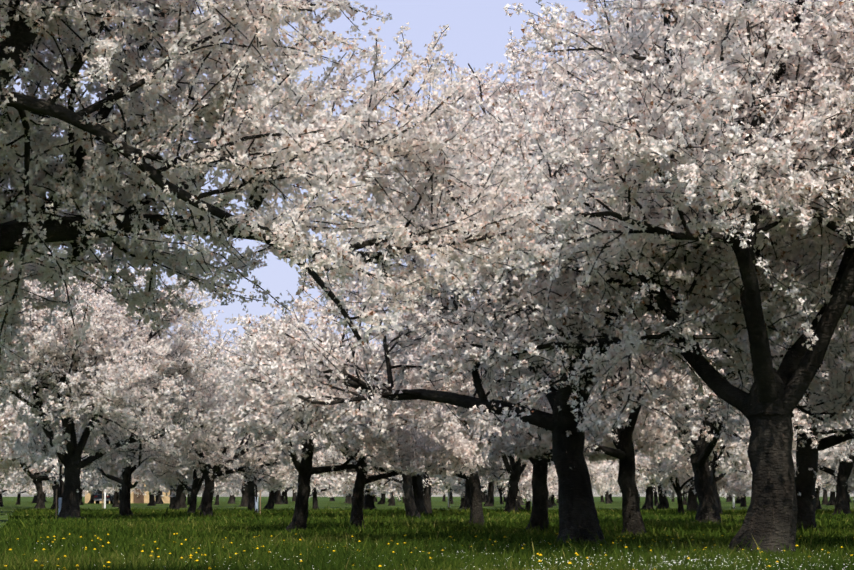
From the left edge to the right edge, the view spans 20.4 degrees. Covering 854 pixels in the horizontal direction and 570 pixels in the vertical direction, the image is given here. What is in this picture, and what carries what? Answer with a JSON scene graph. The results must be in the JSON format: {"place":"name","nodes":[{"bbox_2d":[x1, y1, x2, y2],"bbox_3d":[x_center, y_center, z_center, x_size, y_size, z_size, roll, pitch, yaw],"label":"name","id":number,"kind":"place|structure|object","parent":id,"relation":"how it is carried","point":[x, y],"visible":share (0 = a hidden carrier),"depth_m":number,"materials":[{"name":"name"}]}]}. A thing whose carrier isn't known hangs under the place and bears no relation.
{"place":"outdoors","nodes":[
{"label":"outdoors","id":0,"kind":"place"},
{"bbox_2d":[0,0,849,366],"label":"sky","id":1,"kind":"structure","parent":0,"point":[478,34],"materials":[{"name":"blue"}]},
{"bbox_2d":[0,505,853,569],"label":"grass","id":2,"kind":"structure","parent":0,"point":[327,531],"depth_m":39.21,"materials":[{"name":"green plant"}]},
{"bbox_2d":[0,497,853,527],"bbox_3d":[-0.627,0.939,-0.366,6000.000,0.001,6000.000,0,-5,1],"label":"ground","id":3,"kind":"structure","parent":0,"point":[9,503],"depth_m":222.81,"materials":[{"name":"green plant"}]},
{"bbox_2d":[0,480,35,505],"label":"cherry tree","id":4,"kind":"object","parent":3,"relation":"on","point":[13,488],"visible":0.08,"depth_m":199.01,"materials":[{"name":"white plant"}]},
{"bbox_2d":[0,379,38,446],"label":"cherry tree","id":5,"kind":"object","parent":3,"relation":"on","point":[8,428],"visible":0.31,"depth_m":107.32,"materials":[{"name":"white plant"}]},
{"bbox_2d":[0,436,42,488],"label":"cherry tree","id":6,"kind":"object","parent":3,"relation":"on","point":[12,479],"visible":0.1,"depth_m":127.20,"materials":[{"name":"white plant"}]},
{"bbox_2d":[0,473,51,506],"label":"cherry tree","id":7,"kind":"object","parent":3,"relation":"on","point":[27,484],"depth_m":184.52,"materials":[{"name":"white plant"}]},
{"bbox_2d":[15,482,52,504],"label":"cherry tree","id":8,"kind":"object","parent":3,"relation":"on","point":[29,491],"visible":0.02,"depth_m":218.19,"materials":[{"name":"white plant"}]},
{"bbox_2d":[32,483,50,502],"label":"cherry tree","id":9,"kind":"object","parent":3,"relation":"on","point":[34,499],"depth_m":252.21,"materials":[{"name":"brown plant"}]},
{"bbox_2d":[0,370,88,495],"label":"cherry tree","id":10,"kind":"object","parent":3,"relation":"on","point":[7,459],"visible":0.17,"depth_m":119.80,"materials":[{"name":"white plant"}]},
{"bbox_2d":[6,465,96,507],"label":"cherry tree","id":11,"kind":"object","parent":3,"relation":"on","point":[40,494],"depth_m":161.20,"materials":[{"name":"brown plant"}]},
{"bbox_2d":[55,489,61,517],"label":"tree guard","id":12,"kind":"object","parent":3,"relation":"on","point":[59,504],"visible":0.62,"depth_m":83.25,"materials":[{"name":"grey plastic"}]},
{"bbox_2d":[46,487,86,497],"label":"cherry tree","id":13,"kind":"object","parent":3,"relation":"on","point":[51,494],"depth_m":233.56,"materials":[{"name":"white plant"}]},
{"bbox_2d":[42,476,95,504],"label":"cherry tree","id":14,"kind":"object","parent":3,"relation":"on","point":[80,496],"visible":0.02,"depth_m":210.20,"materials":[{"name":"brown plant"}]},
{"bbox_2d":[34,446,108,509],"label":"cherry tree","id":15,"kind":"object","parent":3,"relation":"on","point":[54,488],"depth_m":149.84,"materials":[{"name":"brown plant"}]},
{"bbox_2d":[15,398,129,497],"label":"cherry tree","id":16,"kind":"object","parent":3,"relation":"on","point":[56,442],"visible":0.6,"depth_m":83.45,"materials":[{"name":"white plant"}]},
{"bbox_2d":[49,487,99,503],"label":"cherry tree","id":17,"kind":"object","parent":3,"relation":"on","point":[91,501],"depth_m":244.53,"materials":[{"name":"brown plant"}]},
{"bbox_2d":[94,489,113,503],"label":"parked car","id":18,"kind":"object","parent":3,"relation":"on","point":[98,498],"visible":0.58,"depth_m":234.56,"materials":[{"name":"blue paint"}]},
{"bbox_2d":[102,490,105,507],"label":"post","id":19,"kind":"object","parent":3,"relation":"on","point":[104,499],"visible":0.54,"depth_m":161.40,"materials":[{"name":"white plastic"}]},
{"bbox_2d":[86,451,164,508],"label":"cherry tree","id":20,"kind":"object","parent":3,"relation":"on","point":[132,486],"depth_m":138.81,"materials":[{"name":"white plant"}]},
{"bbox_2d":[103,483,147,496],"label":"cherry tree","id":21,"kind":"object","parent":3,"relation":"on","point":[132,490],"depth_m":221.59,"materials":[{"name":"white plant"}]},
{"bbox_2d":[85,484,169,502],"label":"farm house","id":22,"kind":"structure","parent":3,"relation":"on","point":[134,498],"depth_m":252.99,"materials":[{"name":"paint"}]},
{"bbox_2d":[106,482,152,506],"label":"cherry tree","id":23,"kind":"object","parent":3,"relation":"on","point":[116,500],"visible":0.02,"depth_m":177.93,"materials":[{"name":"brown plant"}]},
{"bbox_2d":[42,336,223,515],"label":"cherry tree","id":24,"kind":"object","parent":3,"relation":"on","point":[124,477],"visible":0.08,"depth_m":94.66,"materials":[{"name":"white plant"}]},
{"bbox_2d":[0,235,266,519],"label":"cherry tree","id":25,"kind":"object","parent":3,"relation":"on","point":[55,358],"visible":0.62,"depth_m":82.64,"materials":[{"name":"white plant"}]},
{"bbox_2d":[131,478,186,507],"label":"cherry tree","id":26,"kind":"object","parent":3,"relation":"on","point":[182,503],"depth_m":166.52,"materials":[{"name":"white plant"}]},
{"bbox_2d":[155,488,162,503],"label":"cherry tree","id":27,"kind":"object","parent":3,"relation":"on","point":[158,499],"depth_m":232.32,"materials":[{"name":"brown plant"}]},
{"bbox_2d":[147,483,177,505],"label":"cherry tree","id":28,"kind":"object","parent":3,"relation":"on","point":[151,500],"depth_m":197.02,"materials":[{"name":"brown plant"}]},
{"bbox_2d":[141,454,207,509],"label":"cherry tree","id":29,"kind":"object","parent":3,"relation":"on","point":[179,491],"visible":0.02,"depth_m":131.95,"materials":[{"name":"white plant"}]},
{"bbox_2d":[138,465,211,508],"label":"cherry tree","id":30,"kind":"object","parent":3,"relation":"on","point":[172,499],"visible":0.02,"depth_m":146.99,"materials":[{"name":"brown plant"}]},
{"bbox_2d":[164,485,189,504],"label":"cherry tree","id":31,"kind":"object","parent":3,"relation":"on","point":[188,498],"depth_m":217.26,"materials":[{"name":"brown plant"}]},
{"bbox_2d":[142,362,238,509],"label":"cherry tree","id":32,"kind":"object","parent":3,"relation":"on","point":[232,486],"depth_m":148.72,"materials":[{"name":"white plant"}]},
{"bbox_2d":[145,428,251,513],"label":"cherry tree","id":33,"kind":"object","parent":3,"relation":"on","point":[195,481],"visible":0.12,"depth_m":106.03,"materials":[{"name":"white plant"}]},
{"bbox_2d":[87,322,314,516],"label":"cherry tree","id":34,"kind":"object","parent":3,"relation":"on","point":[220,464],"visible":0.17,"depth_m":92.25,"materials":[{"name":"white plant"}]},
{"bbox_2d":[185,467,234,504],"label":"cherry tree","id":35,"kind":"object","parent":3,"relation":"on","point":[217,500],"depth_m":209.01,"materials":[{"name":"brown plant"}]},
{"bbox_2d":[227,491,235,503],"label":"cherry tree","id":36,"kind":"object","parent":3,"relation":"on","point":[231,500],"depth_m":242.16,"materials":[{"name":"brown plant"}]},
{"bbox_2d":[214,481,265,494],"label":"cherry tree","id":37,"kind":"object","parent":3,"relation":"on","point":[225,491],"visible":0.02,"depth_m":196.21,"materials":[{"name":"white plant"}]},
{"bbox_2d":[235,479,247,506],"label":"cherry tree","id":38,"kind":"object","parent":3,"relation":"on","point":[244,501],"depth_m":184.01,"materials":[{"name":"brown plant"}]},
{"bbox_2d":[202,430,288,511],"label":"blossoming tree","id":39,"kind":"object","parent":3,"relation":"on","point":[217,484],"visible":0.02,"depth_m":101.77,"materials":[{"name":"white plant"}]},
{"bbox_2d":[255,490,260,513],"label":"tree guard","id":40,"kind":"object","parent":3,"relation":"on","point":[256,504],"visible":0.69,"depth_m":101.86,"materials":[{"name":"grey plastic"}]},
{"bbox_2d":[201,440,328,510],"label":"cherry tree","id":41,"kind":"object","parent":3,"relation":"on","point":[276,483],"visible":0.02,"depth_m":121.77,"materials":[{"name":"white plant"}]},
{"bbox_2d":[261,483,282,503],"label":"cherry tree","id":42,"kind":"object","parent":3,"relation":"on","point":[278,497],"visible":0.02,"depth_m":224.53,"materials":[{"name":"brown plant"}]},
{"bbox_2d":[233,470,316,508],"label":"cherry tree","id":43,"kind":"object","parent":3,"relation":"on","point":[270,503],"depth_m":153.91,"materials":[{"name":"white plant"}]},
{"bbox_2d":[266,488,286,502],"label":"cherry tree","id":44,"kind":"object","parent":3,"relation":"on","point":[282,497],"depth_m":274.77,"materials":[{"name":"brown plant"}]},
{"bbox_2d":[0,0,565,384],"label":"cherry tree","id":45,"kind":"object","parent":3,"relation":"on","point":[101,188],"visible":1,"depth_m":19.63,"materials":[{"name":"white plant"}]},
{"bbox_2d":[286,488,295,500],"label":"cherry tree","id":46,"kind":"object","parent":3,"relation":"on","point":[294,497],"depth_m":314.95,"materials":[{"name":"brown plant"}]},
{"bbox_2d":[281,483,310,503],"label":"cherry tree","id":47,"kind":"object","parent":3,"relation":"on","point":[286,497],"depth_m":234.50,"materials":[{"name":"brown plant"}]},
{"bbox_2d":[287,477,337,497],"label":"cherry tree","id":48,"kind":"object","parent":3,"relation":"on","point":[329,495],"visible":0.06,"depth_m":204.65,"materials":[{"name":"white plant"}]},
{"bbox_2d":[271,458,365,509],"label":"cherry tree","id":49,"kind":"object","parent":3,"relation":"on","point":[315,500],"visible":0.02,"depth_m":142.66,"materials":[{"name":"white plant"}]},
{"bbox_2d":[207,313,451,531],"bbox_3d":[-2.475,3.377,56.386,6.432,5.636,4.833,4,-6,-35],"label":"cherry tree","id":50,"kind":"object","parent":3,"relation":"on","point":[420,453],"visible":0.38,"depth_m":56.17,"materials":[{"name":"white plant"}]},
{"bbox_2d":[290,339,383,509],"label":"cherry tree","id":51,"kind":"object","parent":3,"relation":"on","point":[369,502],"depth_m":129.44,"materials":[{"name":"brown plant"}]},
{"bbox_2d":[348,493,351,503],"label":"cherry tree","id":52,"kind":"object","parent":3,"relation":"on","point":[349,499],"depth_m":241.03,"materials":[{"name":"brown plant"}]},
{"bbox_2d":[345,473,376,495],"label":"young tree","id":53,"kind":"object","parent":3,"relation":"on","point":[371,493],"visible":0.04,"depth_m":128.74,"materials":[{"name":"white plant"}]},
{"bbox_2d":[341,488,395,505],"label":"cherry tree","id":54,"kind":"object","parent":3,"relation":"on","point":[392,501],"depth_m":198.08,"materials":[{"name":"brown plant"}]},
{"bbox_2d":[300,357,450,517],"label":"cherry tree","id":55,"kind":"object","parent":3,"relation":"on","point":[409,503],"visible":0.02,"depth_m":88.74,"materials":[{"name":"brown plant"}]},
{"bbox_2d":[269,310,487,515],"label":"cherry tree","id":56,"kind":"object","parent":3,"relation":"on","point":[417,485],"depth_m":94.42,"materials":[{"name":"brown plant"}]},
{"bbox_2d":[375,490,401,503],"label":"cherry tree","id":57,"kind":"object","parent":3,"relation":"on","point":[382,501],"depth_m":227.55,"materials":[{"name":"brown plant"}]},
{"bbox_2d":[283,330,501,527],"bbox_3d":[-1.450,3.861,60.811,5.062,5.306,6.185,-3,-6,32],"label":"cherry tree","id":58,"kind":"object","parent":3,"relation":"on","point":[458,447],"visible":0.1,"depth_m":60.82,"materials":[{"name":"white plant"}]},
{"bbox_2d":[371,465,456,500],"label":"cherry tree","id":59,"kind":"object","parent":3,"relation":"on","point":[396,487],"visible":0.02,"depth_m":114.13,"materials":[{"name":"white plant"}]},
{"bbox_2d":[323,430,508,513],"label":"cherry tree","id":60,"kind":"object","parent":3,"relation":"on","point":[427,481],"depth_m":103.95,"materials":[{"name":"white plant"}]},
{"bbox_2d":[328,347,528,525],"bbox_3d":[1.044,3.957,65.019,6.872,5.895,5.625,4,-6,-38],"label":"cherry tree","id":61,"kind":"object","parent":3,"relation":"on","point":[476,511],"visible":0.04,"depth_m":64.46,"materials":[{"name":"white plant"}]},
{"bbox_2d":[6,533,853,569],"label":"meadow flowers","id":62,"kind":"object","parent":3,"relation":"on","point":[257,548],"visible":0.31,"depth_m":31.25,"materials":[{"name":"plant"}]},
{"bbox_2d":[431,486,447,495],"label":"cherry tree","id":63,"kind":"object","parent":3,"relation":"on","point":[436,492],"visible":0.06,"depth_m":289.74,"materials":[{"name":"white plant"}]},
{"bbox_2d":[448,490,449,507],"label":"post","id":64,"kind":"object","parent":3,"relation":"on","point":[448,499],"visible":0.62,"depth_m":160.83,"materials":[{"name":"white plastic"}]},
{"bbox_2d":[423,477,484,508],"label":"cherry tree","id":65,"kind":"object","parent":3,"relation":"on","point":[462,502],"visible":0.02,"depth_m":159.32,"materials":[{"name":"white plant"}]},
{"bbox_2d":[437,474,490,509],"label":"cherry tree","id":66,"kind":"object","parent":3,"relation":"on","point":[459,488],"depth_m":152.47,"materials":[{"name":"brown plant"}]},
{"bbox_2d":[411,356,519,509],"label":"cherry tree","id":67,"kind":"object","parent":3,"relation":"on","point":[467,495],"depth_m":127.78,"materials":[{"name":"brown plant"}]},
{"bbox_2d":[447,479,496,503],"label":"cherry tree","id":68,"kind":"object","parent":3,"relation":"on","point":[451,495],"depth_m":236.83,"materials":[{"name":"white plant"}]},
{"bbox_2d":[436,475,508,506],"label":"cherry tree","id":69,"kind":"object","parent":3,"relation":"on","point":[489,502],"depth_m":186.90,"materials":[{"name":"brown plant"}]},
{"bbox_2d":[480,484,486,501],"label":"cherry tree","id":70,"kind":"object","parent":3,"relation":"on","point":[484,497],"visible":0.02,"depth_m":278.54,"materials":[{"name":"brown plant"}]},
{"bbox_2d":[481,478,508,503],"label":"cherry tree","id":71,"kind":"object","parent":3,"relation":"on","point":[500,489],"depth_m":228.35,"materials":[{"name":"white plant"}]},
{"bbox_2d":[486,486,506,501],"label":"cherry tree","id":72,"kind":"object","parent":3,"relation":"on","point":[504,500],"depth_m":304.28,"materials":[{"name":"white plant"}]},
{"bbox_2d":[499,480,525,504],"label":"cherry tree","id":73,"kind":"object","parent":3,"relation":"on","point":[521,501],"depth_m":212.74,"materials":[{"name":"brown plant"}]},
{"bbox_2d":[433,460,610,509],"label":"cherry tree","id":74,"kind":"object","parent":3,"relation":"on","point":[456,480],"depth_m":137.81,"materials":[{"name":"white plant"}]},
{"bbox_2d":[449,427,595,512],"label":"cherry tree","id":75,"kind":"object","parent":3,"relation":"on","point":[513,468],"depth_m":113.19,"materials":[{"name":"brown plant"}]},
{"bbox_2d":[488,455,557,510],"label":"cherry tree","id":76,"kind":"object","parent":3,"relation":"on","point":[525,483],"visible":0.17,"depth_m":124.10,"materials":[{"name":"white plant"}]},
{"bbox_2d":[215,0,853,544],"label":"cherry tree","id":77,"kind":"object","parent":3,"relation":"on","point":[283,358],"visible":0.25,"depth_m":41.58,"materials":[{"name":"white plant"}]},
{"bbox_2d":[379,297,691,531],"bbox_3d":[2.555,2.814,55.141,5.686,6.630,7.567,11,-12,-65],"label":"cherry tree","id":78,"kind":"object","parent":3,"relation":"on","point":[540,496],"visible":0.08,"depth_m":54.99,"materials":[{"name":"white plant"}]},
{"bbox_2d":[519,468,555,506],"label":"cherry tree","id":79,"kind":"object","parent":3,"relation":"on","point":[549,501],"depth_m":177.74,"materials":[{"name":"brown plant"}]},
{"bbox_2d":[551,476,557,505],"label":"cherry tree","id":80,"kind":"object","parent":3,"relation":"on","point":[552,501],"depth_m":195.85,"materials":[{"name":"brown plant"}]},
{"bbox_2d":[506,458,616,507],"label":"cherry tree","id":81,"kind":"object","parent":3,"relation":"on","point":[598,479],"visible":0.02,"depth_m":169.03,"materials":[{"name":"white plant"}]},
{"bbox_2d":[467,263,730,534],"bbox_3d":[3.542,2.363,50.029,5.686,6.630,7.567,0,-5,5],"label":"cherry tree","id":82,"kind":"object","parent":3,"relation":"on","point":[524,446],"visible":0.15,"depth_m":49.52,"materials":[{"name":"white plant"}]},
{"bbox_2d":[595,486,611,503],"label":"cherry tree","id":83,"kind":"object","parent":3,"relation":"on","point":[607,500],"depth_m":245.07,"materials":[{"name":"brown plant"}]},
{"bbox_2d":[585,459,644,488],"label":"cherry tree","id":84,"kind":"object","parent":3,"relation":"on","point":[593,484],"visible":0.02,"depth_m":190.67,"materials":[{"name":"white plant"}]},
{"bbox_2d":[594,460,645,495],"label":"cherry tree","id":85,"kind":"object","parent":3,"relation":"on","point":[616,490],"visible":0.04,"depth_m":206.82,"materials":[{"name":"white plant"}]},
{"bbox_2d":[406,0,853,554],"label":"cherry tree","id":86,"kind":"object","parent":3,"relation":"on","point":[748,61],"visible":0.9,"depth_m":35.00,"materials":[{"name":"white plant"}]},
{"bbox_2d":[601,455,660,509],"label":"cherry tree","id":87,"kind":"object","parent":3,"relation":"on","point":[648,486],"depth_m":144.53,"materials":[{"name":"white plant"}]},
{"bbox_2d":[606,461,670,508],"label":"cherry tree","id":88,"kind":"object","parent":3,"relation":"on","point":[663,502],"depth_m":156.92,"materials":[{"name":"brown plant"}]},
{"bbox_2d":[640,482,686,505],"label":"cherry tree","id":89,"kind":"object","parent":3,"relation":"on","point":[656,502],"visible":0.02,"depth_m":199.36,"materials":[{"name":"brown plant"}]},
{"bbox_2d":[604,406,746,511],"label":"cherry tree","id":90,"kind":"object","parent":3,"relation":"on","point":[692,503],"depth_m":115.96,"materials":[{"name":"brown plant"}]},
{"bbox_2d":[653,458,728,498],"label":"cherry tree","id":91,"kind":"object","parent":3,"relation":"on","point":[664,481],"visible":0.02,"depth_m":131.71,"materials":[{"name":"white plant"}]},
{"bbox_2d":[635,443,751,513],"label":"cherry tree","id":92,"kind":"object","parent":3,"relation":"on","point":[682,469],"visible":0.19,"depth_m":106.73,"materials":[{"name":"white plant"}]},
{"bbox_2d":[637,402,751,514],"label":"cherry tree","id":93,"kind":"object","parent":3,"relation":"on","point":[723,459],"visible":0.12,"depth_m":97.18,"materials":[{"name":"white plant"}]},
{"bbox_2d":[683,488,729,504],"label":"cherry tree","id":94,"kind":"object","parent":3,"relation":"on","point":[684,501],"depth_m":215.39,"materials":[{"name":"brown plant"}]},
{"bbox_2d":[588,341,853,523],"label":"cherry tree","id":95,"kind":"object","parent":3,"relation":"on","point":[703,484],"visible":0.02,"depth_m":69.67,"materials":[{"name":"white plant"}]},
{"bbox_2d":[600,200,853,530],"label":"cherry tree","id":96,"kind":"object","parent":3,"relation":"on","point":[810,445],"visible":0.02,"depth_m":55.95,"materials":[{"name":"white plant"}]},
{"bbox_2d":[729,477,740,502],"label":"cherry tree","id":97,"kind":"object","parent":3,"relation":"on","point":[738,500],"depth_m":246.90,"materials":[{"name":"brown plant"}]},
{"bbox_2d":[730,472,751,508],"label":"young tree","id":98,"kind":"object","parent":3,"relation":"on","point":[742,484],"visible":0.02,"depth_m":159.25,"materials":[{"name":"white plant"}]},
{"bbox_2d":[737,473,751,506],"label":"cherry tree","id":99,"kind":"object","parent":3,"relation":"on","point":[743,502],"visible":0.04,"depth_m":182.90,"materials":[{"name":"brown plant"}]},
{"bbox_2d":[691,344,853,515],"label":"cherry tree","id":100,"kind":"object","parent":3,"relation":"on","point":[842,473],"visible":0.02,"depth_m":101.19,"materials":[{"name":"brown plant"}]},
{"bbox_2d":[794,449,838,475],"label":"cherry tree","id":101,"kind":"object","parent":3,"relation":"on","point":[795,466],"depth_m":110.68,"materials":[{"name":"white plant"}]},
{"bbox_2d":[793,462,852,508],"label":"cherry tree","id":102,"kind":"object","parent":3,"relation":"on","point":[819,482],"visible":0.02,"depth_m":135.14,"materials":[{"name":"white plant"}]},
{"bbox_2d":[821,485,827,504],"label":"cherry tree","id":103,"kind":"object","parent":3,"relation":"on","point":[825,500],"depth_m":219.09,"materials":[{"name":"brown plant"}]},
{"bbox_2d":[821,473,835,491],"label":"young tree","id":104,"kind":"object","parent":3,"relation":"on","point":[828,488],"visible":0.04,"depth_m":171.45,"materials":[{"name":"white plant"}]},
{"bbox_2d":[805,366,853,450],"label":"cherry tree","id":105,"kind":"object","parent":3,"relation":"on","point":[849,442],"visible":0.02,"depth_m":81.48,"materials":[{"name":"white plant"}]},
{"bbox_2d":[817,454,853,508],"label":"cherry tree","id":106,"kind":"object","parent":3,"relation":"on","point":[851,479],"visible":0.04,"depth_m":117.09,"materials":[{"name":"white plant"}]},
{"bbox_2d":[824,478,850,504],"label":"cherry tree","id":107,"kind":"object","parent":3,"relation":"on","point":[831,501],"depth_m":205.18,"materials":[{"name":"brown plant"}]},
{"bbox_2d":[831,442,853,490],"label":"cherry tree","id":108,"kind":"object","parent":3,"relation":"on","point":[851,475],"visible":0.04,"depth_m":104.57,"materials":[{"name":"brown plant"}]},
{"bbox_2d":[2,485,853,496],"bbox_3d":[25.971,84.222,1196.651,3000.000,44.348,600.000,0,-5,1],"label":"hedge","id":109,"kind":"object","parent":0,"point":[264,494],"depth_m":901.25,"materials":[{"name":"plant"}]}
]}

